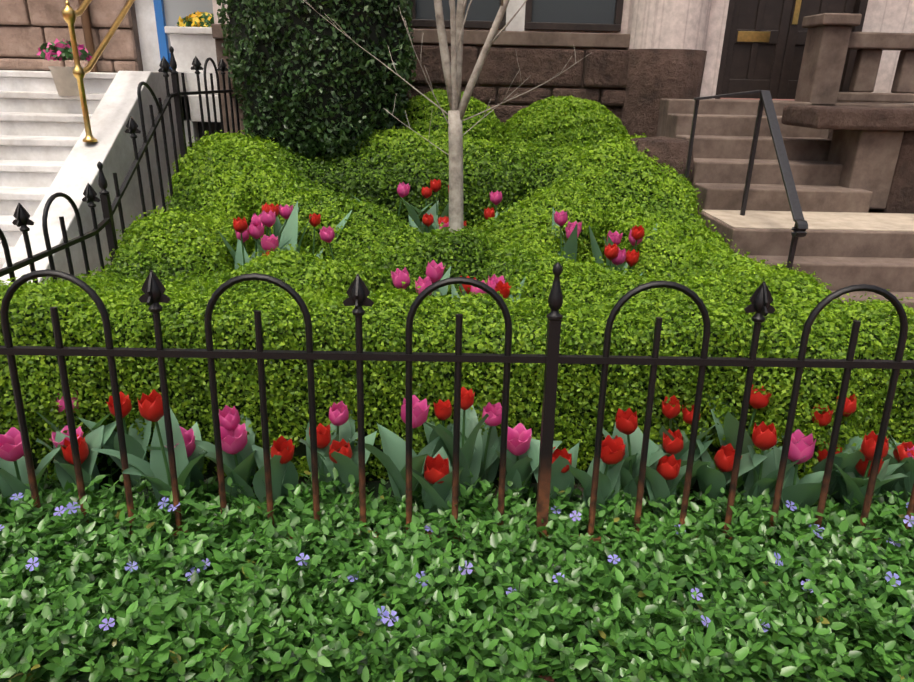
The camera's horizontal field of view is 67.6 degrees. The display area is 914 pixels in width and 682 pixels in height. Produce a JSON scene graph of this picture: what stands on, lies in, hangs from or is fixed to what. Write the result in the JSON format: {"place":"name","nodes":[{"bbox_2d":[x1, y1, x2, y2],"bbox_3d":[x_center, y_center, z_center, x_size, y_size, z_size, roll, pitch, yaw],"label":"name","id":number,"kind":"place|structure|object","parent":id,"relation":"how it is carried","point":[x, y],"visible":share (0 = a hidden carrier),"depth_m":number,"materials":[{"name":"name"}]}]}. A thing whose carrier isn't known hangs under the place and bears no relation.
{"place":"outdoors","nodes":[
{"label":"outdoors","id":0,"kind":"place"},
{"bbox_2d":[153,0,212,69],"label":"blue door","id":1,"kind":"structure","parent":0,"point":[174,10],"depth_m":6.88,"materials":[{"name":"blue paint"}]},
{"bbox_2d":[399,88,505,150],"bbox_3d":[-0.113,-1.800,6.059,1.171,0.839,1.126,1,21,-1],"label":"box ball","id":2,"kind":"object","parent":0,"point":[492,119],"depth_m":5.71,"materials":[{"name":"green plant"}]},
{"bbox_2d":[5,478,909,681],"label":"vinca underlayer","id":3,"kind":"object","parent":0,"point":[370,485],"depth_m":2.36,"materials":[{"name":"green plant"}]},
{"bbox_2d":[43,479,913,657],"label":"garden soil","id":4,"kind":"structure","parent":0,"point":[496,484],"depth_m":2.80,"materials":[{"name":"brown soil"}]},
{"bbox_2d":[216,0,416,163],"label":"shrub","id":5,"kind":"object","parent":4,"relation":"on","point":[404,71],"depth_m":5.21,"materials":[{"name":"green plant"}]},
{"bbox_2d":[228,45,628,123],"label":"stone wall","id":6,"kind":"structure","parent":4,"relation":"on","point":[602,68],"depth_m":6.28,"materials":[{"name":"brown stone"}]},
{"bbox_2d":[303,0,590,233],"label":"young tree","id":7,"kind":"object","parent":4,"relation":"on","point":[452,72],"visible":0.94,"depth_m":3.75,"materials":[{"name":"grey plant"}]},
{"bbox_2d":[0,125,913,500],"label":"knot hedge","id":8,"kind":"object","parent":4,"relation":"on","point":[522,251],"depth_m":2.83,"materials":[{"name":"green plant"}]},
{"bbox_2d":[0,457,913,681],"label":"vinca","id":9,"kind":"object","parent":4,"relation":"on","point":[263,562],"depth_m":2.08,"materials":[{"name":"green plant"}]},
{"bbox_2d":[501,95,630,156],"bbox_3d":[0.955,-1.780,6.120,1.223,0.803,1.101,1,21,-1],"label":"box ball","id":10,"kind":"object","parent":4,"relation":"on","point":[553,111],"depth_m":5.74,"materials":[{"name":"green plant"}]},
{"bbox_2d":[626,0,728,98],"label":"wall","id":11,"kind":"structure","parent":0,"point":[680,24],"depth_m":6.01,"materials":[{"name":"beige stone"}]},
{"bbox_2d":[720,98,794,99],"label":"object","id":12,"kind":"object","parent":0,"point":[755,99],"depth_m":90.33,"materials":[{"name":"stone"}]},
{"bbox_2d":[0,70,116,268],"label":"marble steps","id":13,"kind":"structure","parent":12,"relation":"on","point":[42,126],"depth_m":5.38,"materials":[{"name":"white stone"}]},
{"bbox_2d":[48,66,83,95],"bbox_3d":[-3.161,-2.115,5.554,0.260,0.220,0.253,1,21,-1],"label":"clay pot","id":14,"kind":"object","parent":13,"relation":"on","point":[65,80],"visible":0.88,"depth_m":5.47,"materials":[{"name":"beige ceramic"}]},
{"bbox_2d":[37,38,91,60],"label":"potted flowers","id":15,"kind":"object","parent":14,"relation":"on","point":[56,50],"visible":0.9,"depth_m":5.38,"materials":[{"name":"pink plant"}]},
{"bbox_2d":[0,0,160,72],"bbox_3d":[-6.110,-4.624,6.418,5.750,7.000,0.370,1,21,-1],"label":"wall","id":16,"kind":"structure","parent":12,"relation":"on","point":[134,28],"depth_m":6.96,"materials":[{"name":"brown stone"}]},
{"bbox_2d":[78,0,97,71],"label":"downspout","id":17,"kind":"object","parent":16,"relation":"attached to","point":[87,31],"visible":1,"depth_m":6.77,"materials":[{"name":"brown metal"}]},
{"bbox_2d":[0,71,220,284],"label":"stair side wall","id":18,"kind":"structure","parent":12,"relation":"on","point":[111,150],"depth_m":5.28,"materials":[{"name":"paint"}]},
{"bbox_2d":[62,0,134,141],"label":"brass handrail","id":19,"kind":"object","parent":18,"relation":"on","point":[70,15],"visible":0.94,"depth_m":5.00,"materials":[{"name":"gold metal"}]},
{"bbox_2d":[164,26,217,72],"bbox_3d":[-2.418,-2.859,6.728,0.700,0.400,0.490,1,21,-1],"label":"white planter","id":20,"kind":"object","parent":18,"relation":"on","point":[188,44],"visible":0.42,"depth_m":6.51,"materials":[{"name":"paint"}]},
{"bbox_2d":[177,11,213,26],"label":"yellow flowers","id":21,"kind":"object","parent":20,"relation":"on","point":[199,19],"visible":0.54,"depth_m":6.52,"materials":[{"name":"yellow plant"}]},
{"bbox_2d":[198,122,221,139],"bbox_3d":[-2.351,-1.606,6.872,0.420,1.200,0.040,1,21,-1],"label":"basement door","id":22,"kind":"structure","parent":18,"relation":"attached to","point":[207,127],"depth_m":6.67,"materials":[{"name":"black"}]},
{"bbox_2d":[0,46,239,284],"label":"fence","id":23,"kind":"object","parent":12,"relation":"on","point":[21,215],"visible":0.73,"depth_m":4.29,"materials":[{"name":"metal"}]},
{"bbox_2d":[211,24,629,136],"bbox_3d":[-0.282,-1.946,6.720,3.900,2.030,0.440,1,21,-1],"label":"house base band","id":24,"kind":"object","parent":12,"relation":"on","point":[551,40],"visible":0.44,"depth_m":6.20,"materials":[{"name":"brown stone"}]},
{"bbox_2d":[0,262,913,554],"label":"fence","id":25,"kind":"object","parent":12,"relation":"on","point":[358,298],"visible":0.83,"depth_m":2.23,"materials":[{"name":"metal"}]},
{"bbox_2d":[299,675,843,681],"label":"brick edging","id":26,"kind":"object","parent":12,"relation":"on","point":[548,678],"visible":0.02,"depth_m":1.93,"materials":[{"name":"brown brick"}]},
{"bbox_2d":[620,49,706,182],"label":"stone pier","id":27,"kind":"structure","parent":12,"relation":"on","point":[655,77],"depth_m":6.09,"materials":[{"name":"brown stone"}]},
{"bbox_2d":[656,98,913,329],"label":"brownstone stoop","id":28,"kind":"object","parent":12,"relation":"on","point":[722,146],"visible":0.21,"depth_m":5.05,"materials":[{"name":"brown stone"}]},
{"bbox_2d":[212,0,913,103],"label":"painted brick wall","id":29,"kind":"structure","parent":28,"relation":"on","point":[892,16],"depth_m":6.37,"materials":[{"name":"brown brick"}]},
{"bbox_2d":[505,0,525,30],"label":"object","id":30,"kind":"structure","parent":29,"relation":"attached to","point":[517,23],"depth_m":6.16,"materials":[{"name":"white paint"}]},
{"bbox_2d":[409,0,623,31],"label":"window frames","id":31,"kind":"structure","parent":29,"relation":"attached to","point":[614,27],"depth_m":6.18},
{"bbox_2d":[415,0,615,23],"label":"window glass panes","id":32,"kind":"object","parent":31,"relation":"in","point":[580,11],"depth_m":6.18,"materials":[{"name":"grey glass"}]},
{"bbox_2d":[715,0,867,98],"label":"front door","id":33,"kind":"structure","parent":29,"relation":"attached to","point":[773,65],"depth_m":6.38,"materials":[{"name":"brown wood"}]},
{"bbox_2d":[737,0,801,41],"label":"hardware piece","id":34,"kind":"object","parent":33,"relation":"attached to","point":[750,36],"depth_m":6.33,"materials":[{"name":"gold metal"}]},
{"bbox_2d":[685,90,807,269],"bbox_3d":[1.985,-1.015,4.474,0.397,1.178,1.070,-8,23,-23],"label":"stoop handrail","id":35,"kind":"object","parent":28,"relation":"on","point":[799,228],"visible":0.98,"depth_m":4.40,"materials":[{"name":"black metal"}]},
{"bbox_2d":[701,210,913,231],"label":"stair landing","id":36,"kind":"object","parent":28,"relation":"on","point":[830,221],"visible":0.88,"depth_m":4.73,"materials":[{"name":"stone"}]},
{"bbox_2d":[794,13,913,209],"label":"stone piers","id":37,"kind":"structure","parent":28,"relation":"on","point":[867,159],"depth_m":5.79,"materials":[{"name":"brown stone"}]},
{"bbox_2d":[781,105,913,213],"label":"stone ledge","id":38,"kind":"object","parent":12,"relation":"on","point":[901,192],"visible":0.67,"depth_m":5.02,"materials":[{"name":"brown stone"}]}
]}

